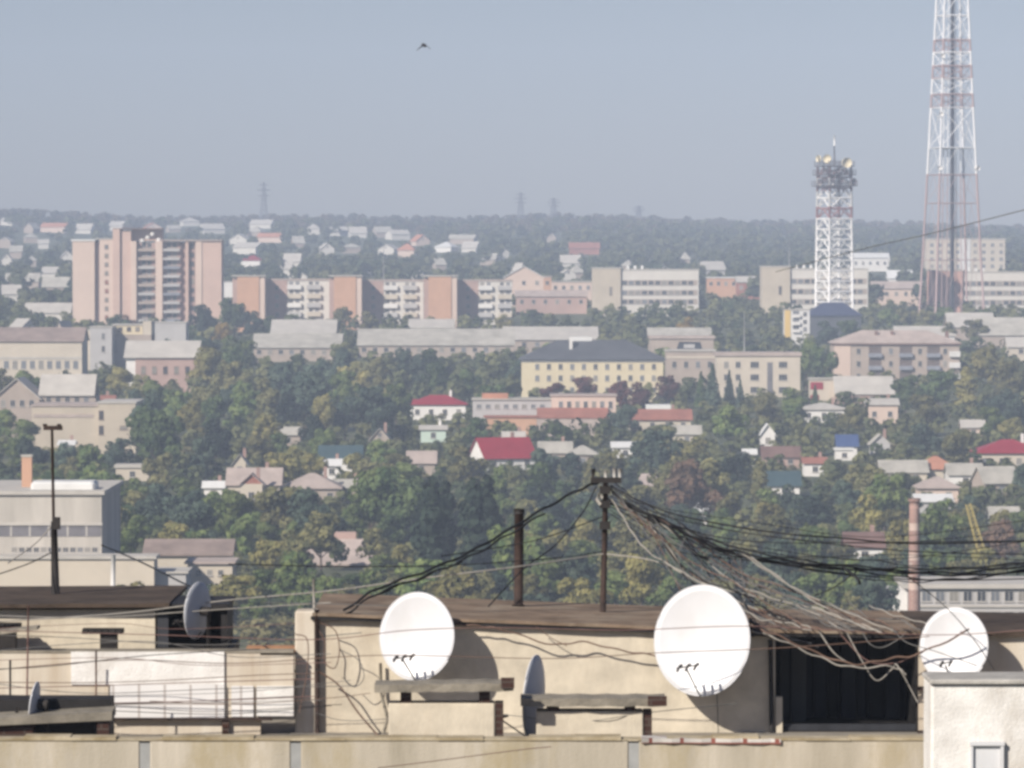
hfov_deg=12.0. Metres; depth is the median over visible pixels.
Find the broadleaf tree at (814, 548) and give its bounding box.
[793,522,836,562]
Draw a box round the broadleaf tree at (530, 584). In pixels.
[509,574,548,599]
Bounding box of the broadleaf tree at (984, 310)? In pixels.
[976,308,995,315]
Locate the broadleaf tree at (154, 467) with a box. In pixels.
[141,451,172,489]
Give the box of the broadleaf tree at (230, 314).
[218,298,248,336]
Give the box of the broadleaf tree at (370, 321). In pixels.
[359,311,378,328]
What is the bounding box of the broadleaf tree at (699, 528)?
[683,508,710,533]
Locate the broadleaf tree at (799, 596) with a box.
[787,590,814,609]
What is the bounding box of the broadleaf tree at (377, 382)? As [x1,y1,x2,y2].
[364,378,393,402]
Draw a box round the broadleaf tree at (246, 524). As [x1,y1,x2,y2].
[225,513,260,555]
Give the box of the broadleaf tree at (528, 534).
[524,528,538,547]
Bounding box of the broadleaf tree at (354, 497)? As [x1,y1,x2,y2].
[342,467,393,528]
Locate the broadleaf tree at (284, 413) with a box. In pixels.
[274,393,301,426]
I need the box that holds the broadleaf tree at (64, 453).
[54,442,78,466]
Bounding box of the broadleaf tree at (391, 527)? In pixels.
[376,512,407,553]
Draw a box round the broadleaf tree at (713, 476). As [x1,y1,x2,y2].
[698,457,730,514]
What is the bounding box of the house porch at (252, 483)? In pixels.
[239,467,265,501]
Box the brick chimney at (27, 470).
[21,454,32,486]
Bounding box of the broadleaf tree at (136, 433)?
[124,404,158,462]
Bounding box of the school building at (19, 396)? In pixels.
[0,374,99,437]
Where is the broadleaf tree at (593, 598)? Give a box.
[576,589,613,603]
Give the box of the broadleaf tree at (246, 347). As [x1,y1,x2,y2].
[220,335,258,365]
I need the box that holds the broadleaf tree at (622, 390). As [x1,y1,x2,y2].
[607,380,632,408]
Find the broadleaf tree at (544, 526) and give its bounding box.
[524,511,563,536]
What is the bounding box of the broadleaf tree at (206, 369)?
[184,346,229,385]
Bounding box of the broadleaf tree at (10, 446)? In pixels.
[2,437,22,472]
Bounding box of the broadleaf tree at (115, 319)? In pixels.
[105,314,129,325]
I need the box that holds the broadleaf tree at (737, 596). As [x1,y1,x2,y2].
[734,594,749,607]
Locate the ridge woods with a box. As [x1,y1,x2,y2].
[0,207,1023,237]
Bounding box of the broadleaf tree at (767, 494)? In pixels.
[756,488,784,508]
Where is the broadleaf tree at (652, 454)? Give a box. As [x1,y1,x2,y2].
[627,429,683,472]
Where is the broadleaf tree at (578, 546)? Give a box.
[567,539,600,570]
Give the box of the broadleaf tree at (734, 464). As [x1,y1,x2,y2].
[720,451,751,484]
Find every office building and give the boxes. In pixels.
[591,266,698,315]
[759,265,868,316]
[926,268,1023,312]
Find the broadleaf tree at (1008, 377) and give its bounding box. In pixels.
[993,359,1023,408]
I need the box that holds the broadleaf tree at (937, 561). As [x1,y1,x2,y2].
[922,548,958,575]
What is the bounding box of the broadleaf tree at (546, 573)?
[523,556,564,592]
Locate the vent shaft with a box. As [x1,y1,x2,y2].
[0,695,115,735]
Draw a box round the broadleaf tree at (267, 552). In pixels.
[248,538,286,569]
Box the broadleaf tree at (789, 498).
[778,483,803,512]
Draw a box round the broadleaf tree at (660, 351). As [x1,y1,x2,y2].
[654,347,669,370]
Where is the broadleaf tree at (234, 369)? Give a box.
[211,360,252,389]
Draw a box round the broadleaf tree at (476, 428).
[459,417,493,444]
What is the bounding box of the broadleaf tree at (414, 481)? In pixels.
[404,475,440,508]
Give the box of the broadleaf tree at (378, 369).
[365,356,390,385]
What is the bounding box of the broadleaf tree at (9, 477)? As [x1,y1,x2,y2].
[0,474,15,479]
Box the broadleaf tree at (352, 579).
[340,573,364,590]
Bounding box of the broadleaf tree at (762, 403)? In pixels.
[751,391,782,423]
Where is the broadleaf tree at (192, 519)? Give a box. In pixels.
[179,503,218,538]
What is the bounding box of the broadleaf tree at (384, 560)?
[369,553,397,580]
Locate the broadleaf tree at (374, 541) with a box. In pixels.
[355,528,392,558]
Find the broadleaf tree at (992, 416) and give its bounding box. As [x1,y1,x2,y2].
[978,406,1005,436]
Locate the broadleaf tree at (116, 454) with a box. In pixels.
[104,438,134,466]
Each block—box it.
[30,399,143,453]
[71,228,224,325]
[87,326,115,369]
[112,321,154,368]
[155,321,188,340]
[224,281,232,296]
[231,275,328,331]
[328,275,423,329]
[423,275,512,328]
[713,352,801,397]
[783,309,809,344]
[828,330,960,384]
[924,238,1005,270]
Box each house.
[0,217,15,225]
[0,237,13,247]
[0,253,13,264]
[1,285,21,302]
[5,273,40,288]
[9,246,23,258]
[9,318,35,326]
[23,223,40,232]
[23,233,37,242]
[25,303,72,320]
[29,256,36,266]
[37,239,49,248]
[39,223,69,232]
[41,267,58,276]
[41,277,70,290]
[56,321,72,326]
[57,435,77,448]
[60,250,71,262]
[75,224,94,233]
[100,391,116,399]
[109,221,125,229]
[114,463,150,480]
[143,223,161,227]
[165,225,180,232]
[179,217,199,225]
[199,223,224,233]
[201,475,226,496]
[225,462,284,497]
[229,234,248,243]
[231,448,249,467]
[232,242,263,253]
[241,255,261,266]
[247,226,266,235]
[249,220,274,228]
[257,233,285,242]
[280,262,293,275]
[280,427,302,445]
[280,467,343,501]
[282,253,302,267]
[288,273,308,278]
[291,236,304,247]
[307,224,319,234]
[318,243,334,254]
[318,445,363,471]
[323,454,343,479]
[328,227,347,235]
[333,473,357,501]
[342,243,360,252]
[348,227,366,237]
[368,423,390,442]
[372,227,391,237]
[378,244,398,254]
[384,230,410,239]
[397,243,416,256]
[406,451,437,475]
[409,234,430,245]
[410,390,467,419]
[419,420,447,441]
[431,258,446,270]
[434,242,458,251]
[448,234,477,243]
[461,242,479,251]
[467,432,534,470]
[480,253,498,264]
[498,248,509,259]
[501,427,525,436]
[503,266,544,305]
[512,263,524,270]
[515,290,587,314]
[537,436,572,461]
[543,276,551,289]
[547,233,556,242]
[551,281,591,302]
[559,255,581,267]
[560,269,576,279]
[567,445,598,466]
[568,242,599,254]
[570,265,583,278]
[610,441,635,457]
[621,260,631,268]
[628,405,692,429]
[638,473,656,495]
[645,404,670,408]
[671,425,701,441]
[680,252,689,263]
[694,503,708,523]
[699,261,725,274]
[705,277,735,297]
[735,276,759,298]
[741,449,757,465]
[759,423,776,445]
[759,446,801,467]
[766,471,801,495]
[800,452,827,475]
[803,398,845,421]
[807,377,833,400]
[833,376,894,403]
[833,447,854,460]
[834,434,858,456]
[840,525,885,558]
[850,253,889,270]
[862,394,899,423]
[867,429,891,454]
[870,281,922,305]
[876,460,929,479]
[885,270,912,280]
[911,494,953,512]
[913,476,961,502]
[926,456,947,478]
[943,458,982,483]
[958,419,985,435]
[969,466,1015,498]
[970,434,1023,465]
[985,506,1019,523]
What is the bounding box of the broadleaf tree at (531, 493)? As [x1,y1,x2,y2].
[521,485,553,506]
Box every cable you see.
[0,552,50,573]
[0,553,602,621]
[0,602,330,617]
[0,626,1023,639]
[0,632,361,644]
[0,636,929,669]
[0,641,330,657]
[0,673,314,682]
[0,679,312,688]
[0,680,350,695]
[0,684,343,693]
[2,649,259,668]
[7,621,330,628]
[8,526,50,563]
[12,657,331,665]
[101,544,191,587]
[114,700,317,704]
[114,704,341,711]
[117,696,314,702]
[118,696,300,703]
[118,705,331,713]
[152,693,369,704]
[229,551,601,566]
[260,602,386,605]
[295,634,308,712]
[316,703,736,720]
[318,671,377,734]
[319,622,339,668]
[340,649,363,686]
[343,483,598,610]
[346,513,545,613]
[347,561,462,612]
[378,746,550,767]
[441,516,602,556]
[455,622,654,656]
[488,487,596,606]
[535,626,566,645]
[607,553,740,602]
[608,498,1023,582]
[610,485,1023,543]
[610,486,1023,554]
[610,488,1023,574]
[610,489,1023,569]
[610,496,1020,537]
[610,498,811,627]
[610,503,1014,543]
[610,504,1023,580]
[610,510,1018,560]
[610,514,1023,570]
[611,492,1023,576]
[611,507,1019,559]
[613,500,1022,543]
[613,503,850,627]
[615,483,1016,570]
[616,496,850,629]
[618,494,749,624]
[619,502,805,627]
[622,502,1023,579]
[630,513,791,629]
[646,508,796,626]
[646,518,680,590]
[647,515,697,584]
[647,522,866,629]
[650,513,859,622]
[652,516,852,629]
[654,518,694,585]
[660,523,839,627]
[665,523,708,559]
[668,513,867,629]
[675,531,803,627]
[677,525,895,630]
[677,533,868,628]
[678,537,787,630]
[684,535,789,628]
[701,545,834,627]
[703,535,880,628]
[717,697,718,732]
[720,552,778,625]
[727,543,755,622]
[727,553,777,625]
[739,558,745,614]
[740,553,897,632]
[743,610,811,630]
[745,554,882,633]
[749,618,796,638]
[749,621,799,639]
[749,625,811,643]
[749,627,818,647]
[752,627,968,665]
[752,630,905,674]
[758,609,833,630]
[776,209,1023,271]
[780,600,855,630]
[803,605,877,630]
[815,569,859,595]
[819,631,852,665]
[824,609,899,630]
[839,632,922,664]
[842,566,860,584]
[846,600,921,630]
[847,632,918,702]
[862,632,905,647]
[868,605,925,623]
[890,626,976,665]
[906,575,994,669]
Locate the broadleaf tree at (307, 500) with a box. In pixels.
[286,487,348,530]
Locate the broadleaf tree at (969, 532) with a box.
[956,525,981,555]
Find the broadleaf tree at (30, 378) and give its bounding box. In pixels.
[14,370,39,387]
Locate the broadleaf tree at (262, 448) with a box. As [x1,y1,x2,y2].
[246,436,273,462]
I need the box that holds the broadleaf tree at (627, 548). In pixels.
[613,520,666,564]
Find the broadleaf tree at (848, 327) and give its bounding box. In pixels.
[836,319,859,336]
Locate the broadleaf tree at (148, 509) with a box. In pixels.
[134,499,165,520]
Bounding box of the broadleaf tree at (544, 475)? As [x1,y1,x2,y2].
[517,461,571,497]
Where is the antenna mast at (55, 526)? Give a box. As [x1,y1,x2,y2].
[43,424,62,593]
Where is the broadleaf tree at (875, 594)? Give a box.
[849,572,899,610]
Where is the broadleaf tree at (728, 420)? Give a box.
[711,403,749,452]
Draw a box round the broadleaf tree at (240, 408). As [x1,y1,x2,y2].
[221,392,255,431]
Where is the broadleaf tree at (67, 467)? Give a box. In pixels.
[56,456,78,479]
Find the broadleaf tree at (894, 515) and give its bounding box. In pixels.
[883,509,908,539]
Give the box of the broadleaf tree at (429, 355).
[418,348,445,375]
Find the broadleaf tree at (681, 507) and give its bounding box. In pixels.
[664,503,689,525]
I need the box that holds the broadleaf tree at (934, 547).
[920,535,946,570]
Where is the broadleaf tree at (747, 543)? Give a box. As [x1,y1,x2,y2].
[729,540,757,569]
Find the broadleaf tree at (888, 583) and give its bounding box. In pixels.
[880,568,907,585]
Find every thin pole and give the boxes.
[9,660,10,694]
[26,605,28,694]
[95,651,96,694]
[312,579,314,608]
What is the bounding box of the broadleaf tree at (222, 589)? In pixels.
[209,574,262,624]
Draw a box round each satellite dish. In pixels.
[14,681,48,733]
[173,582,211,648]
[379,592,454,679]
[503,655,547,735]
[654,585,749,695]
[920,607,988,671]
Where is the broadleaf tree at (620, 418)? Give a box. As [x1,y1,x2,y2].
[606,404,638,428]
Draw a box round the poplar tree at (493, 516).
[479,474,505,572]
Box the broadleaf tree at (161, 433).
[141,409,185,476]
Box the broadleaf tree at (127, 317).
[121,314,136,323]
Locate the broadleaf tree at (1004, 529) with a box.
[978,519,1020,558]
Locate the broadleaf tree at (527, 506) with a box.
[511,498,542,529]
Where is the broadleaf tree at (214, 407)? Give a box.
[200,395,226,431]
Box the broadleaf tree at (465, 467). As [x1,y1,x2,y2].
[441,445,488,484]
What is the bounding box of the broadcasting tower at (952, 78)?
[918,0,984,312]
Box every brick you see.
[501,677,513,687]
[648,696,666,705]
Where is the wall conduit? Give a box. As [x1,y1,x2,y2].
[379,663,388,732]
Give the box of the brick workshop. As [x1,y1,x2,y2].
[471,393,616,437]
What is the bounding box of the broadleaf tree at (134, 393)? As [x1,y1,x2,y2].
[127,388,150,402]
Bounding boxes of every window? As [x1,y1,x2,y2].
[1,400,5,406]
[4,361,8,368]
[10,400,14,406]
[11,547,16,552]
[12,361,17,368]
[19,400,24,406]
[19,547,24,552]
[21,361,25,368]
[30,361,34,368]
[33,547,38,552]
[38,361,43,368]
[41,547,46,552]
[46,396,50,401]
[47,361,51,368]
[55,396,60,401]
[56,361,60,368]
[63,547,67,552]
[64,361,69,368]
[65,396,69,401]
[70,547,75,552]
[73,361,77,368]
[74,396,78,401]
[77,547,82,552]
[84,396,88,401]
[84,547,89,552]
[92,547,97,552]
[99,411,103,419]
[99,426,103,434]
[120,426,127,429]
[129,471,135,477]
[141,366,145,373]
[147,260,151,265]
[147,304,151,309]
[152,366,156,373]
[163,366,167,373]
[172,260,176,265]
[172,304,176,309]
[174,366,178,373]
[185,366,189,373]
[190,252,194,257]
[190,261,194,266]
[190,270,194,275]
[190,296,194,301]
[196,570,200,575]
[207,570,211,575]
[248,492,254,499]
[328,468,334,474]
[415,409,419,414]
[430,432,435,438]
[485,404,490,408]
[524,460,529,465]
[558,364,562,369]
[558,375,562,380]
[575,401,579,407]
[583,401,587,407]
[593,364,597,369]
[593,375,597,380]
[608,401,612,408]
[628,364,632,369]
[628,375,632,380]
[668,290,673,294]
[672,361,676,367]
[707,361,711,367]
[724,362,728,367]
[735,362,740,367]
[735,374,740,380]
[750,362,758,367]
[750,374,758,380]
[750,387,758,392]
[765,438,770,443]
[778,374,787,380]
[779,362,786,367]
[779,387,786,392]
[791,279,796,283]
[791,289,796,293]
[791,299,796,303]
[812,466,818,472]
[856,348,860,354]
[856,361,860,366]
[861,551,868,556]
[872,411,876,416]
[921,591,931,602]
[935,591,945,602]
[948,591,959,602]
[962,591,972,602]
[976,591,986,602]
[990,281,995,285]
[990,291,995,295]
[990,591,1000,602]
[1003,591,1014,602]
[1016,458,1021,464]
[1017,591,1023,602]
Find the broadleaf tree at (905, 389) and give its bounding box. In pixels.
[890,376,923,412]
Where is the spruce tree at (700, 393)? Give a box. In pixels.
[693,371,705,409]
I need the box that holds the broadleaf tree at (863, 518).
[847,494,892,546]
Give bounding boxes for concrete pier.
[295,609,318,732]
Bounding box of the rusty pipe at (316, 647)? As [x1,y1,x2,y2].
[314,610,318,732]
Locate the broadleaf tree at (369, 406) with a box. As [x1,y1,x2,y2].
[348,385,394,438]
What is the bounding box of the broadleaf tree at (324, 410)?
[309,393,336,427]
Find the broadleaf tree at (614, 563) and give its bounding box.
[594,551,627,579]
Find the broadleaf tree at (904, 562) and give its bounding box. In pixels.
[897,548,926,575]
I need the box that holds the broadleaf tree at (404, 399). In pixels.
[383,382,413,424]
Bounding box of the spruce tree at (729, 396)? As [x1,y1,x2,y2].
[723,370,735,404]
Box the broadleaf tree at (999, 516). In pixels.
[989,509,1015,538]
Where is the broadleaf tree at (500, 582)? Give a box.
[491,570,513,598]
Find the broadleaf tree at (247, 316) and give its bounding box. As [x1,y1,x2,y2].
[240,311,263,334]
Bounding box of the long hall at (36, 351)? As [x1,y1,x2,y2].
[0,327,89,380]
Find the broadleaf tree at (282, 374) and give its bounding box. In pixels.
[267,361,303,392]
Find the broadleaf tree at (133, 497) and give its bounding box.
[120,490,146,517]
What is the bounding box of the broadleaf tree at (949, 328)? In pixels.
[940,322,961,340]
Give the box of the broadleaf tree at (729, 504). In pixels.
[716,491,744,519]
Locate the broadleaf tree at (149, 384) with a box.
[141,379,175,409]
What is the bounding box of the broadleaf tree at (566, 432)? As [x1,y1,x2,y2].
[545,422,573,440]
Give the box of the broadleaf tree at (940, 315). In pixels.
[933,307,954,325]
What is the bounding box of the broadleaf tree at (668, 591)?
[644,576,686,605]
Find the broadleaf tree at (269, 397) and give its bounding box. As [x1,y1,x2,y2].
[254,377,280,414]
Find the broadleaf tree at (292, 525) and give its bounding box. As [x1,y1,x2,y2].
[285,520,301,541]
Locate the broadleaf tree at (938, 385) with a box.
[919,368,955,405]
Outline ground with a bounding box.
[0,221,1023,648]
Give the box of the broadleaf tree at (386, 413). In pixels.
[370,401,402,438]
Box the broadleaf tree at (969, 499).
[957,494,983,520]
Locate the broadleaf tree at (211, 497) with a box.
[196,491,220,518]
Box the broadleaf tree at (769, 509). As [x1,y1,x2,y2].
[751,500,786,526]
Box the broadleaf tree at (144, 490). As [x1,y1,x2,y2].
[124,477,149,497]
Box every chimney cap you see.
[0,622,21,648]
[82,628,123,648]
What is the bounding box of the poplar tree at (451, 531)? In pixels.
[437,480,462,560]
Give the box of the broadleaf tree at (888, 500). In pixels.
[860,473,908,531]
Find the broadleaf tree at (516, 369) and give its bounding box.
[504,359,520,395]
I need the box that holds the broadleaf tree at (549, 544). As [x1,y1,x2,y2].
[527,534,564,570]
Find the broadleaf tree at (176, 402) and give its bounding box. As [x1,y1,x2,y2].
[163,391,192,422]
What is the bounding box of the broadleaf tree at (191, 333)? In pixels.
[189,325,198,340]
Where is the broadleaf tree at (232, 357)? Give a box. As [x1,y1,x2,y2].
[220,348,246,378]
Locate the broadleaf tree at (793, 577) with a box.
[779,571,804,602]
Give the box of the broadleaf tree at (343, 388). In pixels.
[328,370,360,403]
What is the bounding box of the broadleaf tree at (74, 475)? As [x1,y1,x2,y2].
[66,470,83,479]
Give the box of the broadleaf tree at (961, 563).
[945,558,981,575]
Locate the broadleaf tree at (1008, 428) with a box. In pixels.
[996,417,1023,438]
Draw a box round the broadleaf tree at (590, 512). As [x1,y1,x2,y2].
[570,500,601,531]
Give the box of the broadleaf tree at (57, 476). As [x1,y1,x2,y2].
[40,468,65,479]
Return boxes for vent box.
[374,678,513,735]
[521,693,664,736]
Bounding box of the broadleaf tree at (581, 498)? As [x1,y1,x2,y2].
[568,492,599,516]
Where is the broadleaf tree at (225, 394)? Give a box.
[218,384,234,418]
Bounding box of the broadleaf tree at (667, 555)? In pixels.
[661,529,703,571]
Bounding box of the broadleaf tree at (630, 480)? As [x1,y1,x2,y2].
[616,469,642,493]
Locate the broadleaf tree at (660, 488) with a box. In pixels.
[646,458,696,500]
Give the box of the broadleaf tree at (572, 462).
[560,452,586,480]
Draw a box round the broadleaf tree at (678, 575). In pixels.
[662,557,697,589]
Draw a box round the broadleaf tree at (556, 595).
[548,574,569,599]
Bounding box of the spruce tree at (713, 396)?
[702,363,721,409]
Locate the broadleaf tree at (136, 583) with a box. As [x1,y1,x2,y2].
[130,581,144,585]
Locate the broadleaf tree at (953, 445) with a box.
[940,428,978,462]
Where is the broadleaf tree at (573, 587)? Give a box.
[556,577,595,602]
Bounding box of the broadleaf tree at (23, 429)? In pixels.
[12,419,41,441]
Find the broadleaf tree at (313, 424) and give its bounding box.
[297,414,328,444]
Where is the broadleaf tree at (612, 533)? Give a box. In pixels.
[594,526,631,552]
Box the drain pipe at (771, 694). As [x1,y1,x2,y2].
[768,639,773,732]
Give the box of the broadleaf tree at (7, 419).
[0,408,16,436]
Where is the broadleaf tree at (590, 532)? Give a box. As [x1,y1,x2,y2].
[571,518,601,555]
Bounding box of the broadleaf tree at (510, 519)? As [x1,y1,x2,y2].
[500,514,526,531]
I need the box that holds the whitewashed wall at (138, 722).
[0,649,294,734]
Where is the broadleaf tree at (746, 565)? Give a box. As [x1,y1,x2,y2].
[699,551,761,595]
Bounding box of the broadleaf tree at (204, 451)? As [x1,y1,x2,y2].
[186,437,217,480]
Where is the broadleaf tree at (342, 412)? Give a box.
[332,395,361,439]
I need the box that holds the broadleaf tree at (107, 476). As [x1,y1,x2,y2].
[86,472,135,525]
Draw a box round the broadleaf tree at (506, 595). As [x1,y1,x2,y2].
[497,590,513,599]
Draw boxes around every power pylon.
[257,182,270,219]
[514,192,527,219]
[547,198,559,217]
[633,206,643,219]
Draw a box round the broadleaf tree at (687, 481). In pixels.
[664,459,724,512]
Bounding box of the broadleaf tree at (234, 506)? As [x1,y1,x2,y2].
[208,489,254,537]
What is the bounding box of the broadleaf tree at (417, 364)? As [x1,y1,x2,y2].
[395,347,425,383]
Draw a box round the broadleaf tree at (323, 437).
[307,428,336,457]
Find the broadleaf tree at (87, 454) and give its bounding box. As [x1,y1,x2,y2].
[72,444,109,472]
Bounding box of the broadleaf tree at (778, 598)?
[756,593,794,608]
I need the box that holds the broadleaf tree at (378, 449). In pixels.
[365,438,396,465]
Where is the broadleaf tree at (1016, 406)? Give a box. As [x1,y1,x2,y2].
[1002,399,1023,426]
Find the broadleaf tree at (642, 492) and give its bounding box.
[617,484,655,517]
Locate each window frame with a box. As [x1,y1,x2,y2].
[970,746,972,767]
[1000,746,1003,767]
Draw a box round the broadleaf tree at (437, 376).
[420,361,451,393]
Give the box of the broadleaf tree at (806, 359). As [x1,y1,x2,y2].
[794,339,819,390]
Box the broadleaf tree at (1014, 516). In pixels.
[1007,511,1023,534]
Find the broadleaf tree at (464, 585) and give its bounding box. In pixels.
[422,565,481,598]
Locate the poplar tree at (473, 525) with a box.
[452,477,494,579]
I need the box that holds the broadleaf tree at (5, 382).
[0,368,13,390]
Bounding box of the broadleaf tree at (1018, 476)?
[1012,463,1023,491]
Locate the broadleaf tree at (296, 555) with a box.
[274,549,317,577]
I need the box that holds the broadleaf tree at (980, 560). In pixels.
[970,546,997,575]
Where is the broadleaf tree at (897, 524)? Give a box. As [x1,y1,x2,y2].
[886,519,908,553]
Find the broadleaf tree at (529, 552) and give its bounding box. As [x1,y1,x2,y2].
[486,523,545,583]
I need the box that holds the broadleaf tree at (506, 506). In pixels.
[493,493,517,522]
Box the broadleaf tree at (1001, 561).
[986,557,1008,575]
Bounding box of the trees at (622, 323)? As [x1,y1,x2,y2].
[0,293,1023,618]
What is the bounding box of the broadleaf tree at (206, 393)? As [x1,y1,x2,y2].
[187,381,220,422]
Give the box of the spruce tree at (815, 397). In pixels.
[811,384,818,403]
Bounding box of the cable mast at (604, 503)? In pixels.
[591,468,621,611]
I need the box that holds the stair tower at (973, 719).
[922,672,1023,767]
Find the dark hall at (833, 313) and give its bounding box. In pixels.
[810,302,862,338]
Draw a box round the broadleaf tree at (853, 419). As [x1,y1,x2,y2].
[836,405,866,432]
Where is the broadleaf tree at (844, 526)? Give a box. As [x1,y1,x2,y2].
[835,520,861,546]
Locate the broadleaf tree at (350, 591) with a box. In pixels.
[334,583,357,593]
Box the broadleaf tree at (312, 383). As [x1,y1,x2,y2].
[279,369,335,428]
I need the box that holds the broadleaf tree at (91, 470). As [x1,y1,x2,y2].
[77,464,125,489]
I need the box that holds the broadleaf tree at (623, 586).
[614,580,644,605]
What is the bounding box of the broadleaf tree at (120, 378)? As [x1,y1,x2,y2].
[104,367,134,392]
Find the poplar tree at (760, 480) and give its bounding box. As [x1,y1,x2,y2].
[750,458,768,502]
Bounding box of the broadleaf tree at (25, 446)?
[15,439,50,469]
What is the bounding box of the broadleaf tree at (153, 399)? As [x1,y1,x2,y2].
[129,389,162,451]
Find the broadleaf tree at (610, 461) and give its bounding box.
[582,449,624,488]
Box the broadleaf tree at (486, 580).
[468,571,497,599]
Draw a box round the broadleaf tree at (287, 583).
[272,559,315,608]
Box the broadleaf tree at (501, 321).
[494,314,513,328]
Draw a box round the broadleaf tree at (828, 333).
[815,320,840,345]
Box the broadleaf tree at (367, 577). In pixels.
[358,568,392,594]
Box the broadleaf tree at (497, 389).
[476,384,513,396]
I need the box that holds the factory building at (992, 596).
[883,576,1023,612]
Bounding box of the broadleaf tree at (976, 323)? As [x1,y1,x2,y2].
[960,319,989,347]
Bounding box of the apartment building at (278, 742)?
[0,704,923,767]
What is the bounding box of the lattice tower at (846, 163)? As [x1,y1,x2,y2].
[811,135,857,308]
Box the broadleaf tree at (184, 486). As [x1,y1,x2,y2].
[171,477,201,503]
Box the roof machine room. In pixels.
[311,593,1023,732]
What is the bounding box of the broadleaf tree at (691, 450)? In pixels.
[666,436,709,461]
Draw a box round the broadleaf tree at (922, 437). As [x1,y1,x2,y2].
[904,423,941,453]
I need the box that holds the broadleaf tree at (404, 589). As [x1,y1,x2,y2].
[393,558,450,595]
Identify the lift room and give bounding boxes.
[0,585,238,648]
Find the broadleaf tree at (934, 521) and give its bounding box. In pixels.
[920,507,969,549]
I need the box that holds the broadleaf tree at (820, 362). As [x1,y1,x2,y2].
[810,344,838,376]
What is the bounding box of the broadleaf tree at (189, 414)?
[175,400,207,435]
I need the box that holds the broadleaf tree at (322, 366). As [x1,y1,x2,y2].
[302,359,339,390]
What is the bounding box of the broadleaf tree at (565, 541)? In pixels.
[548,528,576,553]
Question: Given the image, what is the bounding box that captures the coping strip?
[641,736,780,743]
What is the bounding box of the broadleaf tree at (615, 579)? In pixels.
[594,571,626,603]
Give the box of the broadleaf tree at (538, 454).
[530,447,560,472]
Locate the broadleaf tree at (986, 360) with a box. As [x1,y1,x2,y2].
[969,345,1007,386]
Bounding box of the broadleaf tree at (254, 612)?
[238,596,275,618]
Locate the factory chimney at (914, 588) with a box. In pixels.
[908,498,920,610]
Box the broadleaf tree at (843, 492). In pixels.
[830,479,861,507]
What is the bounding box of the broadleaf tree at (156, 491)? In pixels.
[145,483,172,513]
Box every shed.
[142,539,237,566]
[155,567,192,591]
[184,557,238,586]
[253,333,343,361]
[270,319,338,332]
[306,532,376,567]
[357,329,514,357]
[408,319,454,328]
[503,326,598,353]
[646,327,711,349]
[893,326,955,339]
[943,313,993,339]
[969,317,1023,347]
[1003,337,1023,360]
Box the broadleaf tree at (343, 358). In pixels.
[329,347,354,372]
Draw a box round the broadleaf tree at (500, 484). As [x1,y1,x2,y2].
[481,466,509,497]
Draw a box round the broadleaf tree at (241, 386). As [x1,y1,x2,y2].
[230,380,259,405]
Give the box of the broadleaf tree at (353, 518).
[336,503,367,538]
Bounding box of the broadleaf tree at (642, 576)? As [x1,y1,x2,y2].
[619,553,666,604]
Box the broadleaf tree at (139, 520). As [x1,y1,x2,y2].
[121,514,152,547]
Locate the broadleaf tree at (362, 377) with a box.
[337,361,372,389]
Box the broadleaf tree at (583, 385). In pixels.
[572,376,597,392]
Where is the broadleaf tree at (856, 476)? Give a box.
[841,463,888,497]
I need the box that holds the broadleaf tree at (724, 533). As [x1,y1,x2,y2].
[708,517,741,547]
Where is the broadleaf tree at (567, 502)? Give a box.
[552,490,577,514]
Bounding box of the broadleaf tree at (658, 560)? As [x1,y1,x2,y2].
[647,553,675,585]
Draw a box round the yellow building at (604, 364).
[519,337,665,404]
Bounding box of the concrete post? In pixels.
[111,554,115,585]
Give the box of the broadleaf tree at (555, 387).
[539,382,565,396]
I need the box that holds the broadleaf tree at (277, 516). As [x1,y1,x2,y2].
[250,486,299,535]
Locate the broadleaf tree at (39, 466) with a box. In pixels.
[16,463,44,479]
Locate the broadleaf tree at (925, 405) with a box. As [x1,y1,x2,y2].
[907,394,946,424]
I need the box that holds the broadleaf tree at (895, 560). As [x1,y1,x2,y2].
[887,545,908,567]
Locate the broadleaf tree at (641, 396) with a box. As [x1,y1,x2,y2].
[630,382,651,408]
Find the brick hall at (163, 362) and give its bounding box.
[124,341,201,392]
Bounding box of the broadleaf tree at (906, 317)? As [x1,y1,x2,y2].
[894,308,917,325]
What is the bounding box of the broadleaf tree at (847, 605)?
[840,590,874,609]
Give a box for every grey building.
[648,335,714,356]
[664,349,715,384]
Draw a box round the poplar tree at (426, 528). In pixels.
[410,475,451,579]
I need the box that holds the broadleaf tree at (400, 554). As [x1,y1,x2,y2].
[388,544,414,572]
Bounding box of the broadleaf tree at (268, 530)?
[257,521,284,540]
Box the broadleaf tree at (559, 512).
[528,498,575,530]
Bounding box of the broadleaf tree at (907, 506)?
[901,497,923,521]
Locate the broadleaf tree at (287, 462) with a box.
[264,447,304,481]
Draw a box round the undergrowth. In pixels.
[0,320,1023,648]
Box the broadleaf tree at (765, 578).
[740,573,781,608]
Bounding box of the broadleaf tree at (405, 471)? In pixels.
[387,462,422,488]
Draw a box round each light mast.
[383,246,383,278]
[744,311,744,351]
[789,236,789,265]
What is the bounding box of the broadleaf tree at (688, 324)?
[676,316,694,326]
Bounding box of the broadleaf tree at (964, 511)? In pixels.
[947,505,979,529]
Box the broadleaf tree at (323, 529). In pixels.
[298,510,340,570]
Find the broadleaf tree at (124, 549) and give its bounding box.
[120,535,129,552]
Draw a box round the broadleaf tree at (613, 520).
[597,504,626,528]
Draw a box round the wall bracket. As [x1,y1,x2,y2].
[917,686,923,690]
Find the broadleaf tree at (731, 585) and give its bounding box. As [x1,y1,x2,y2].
[710,577,740,604]
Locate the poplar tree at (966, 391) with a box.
[953,366,978,414]
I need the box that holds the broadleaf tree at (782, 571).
[748,536,799,592]
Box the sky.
[0,0,1023,226]
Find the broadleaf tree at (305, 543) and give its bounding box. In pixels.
[279,529,322,570]

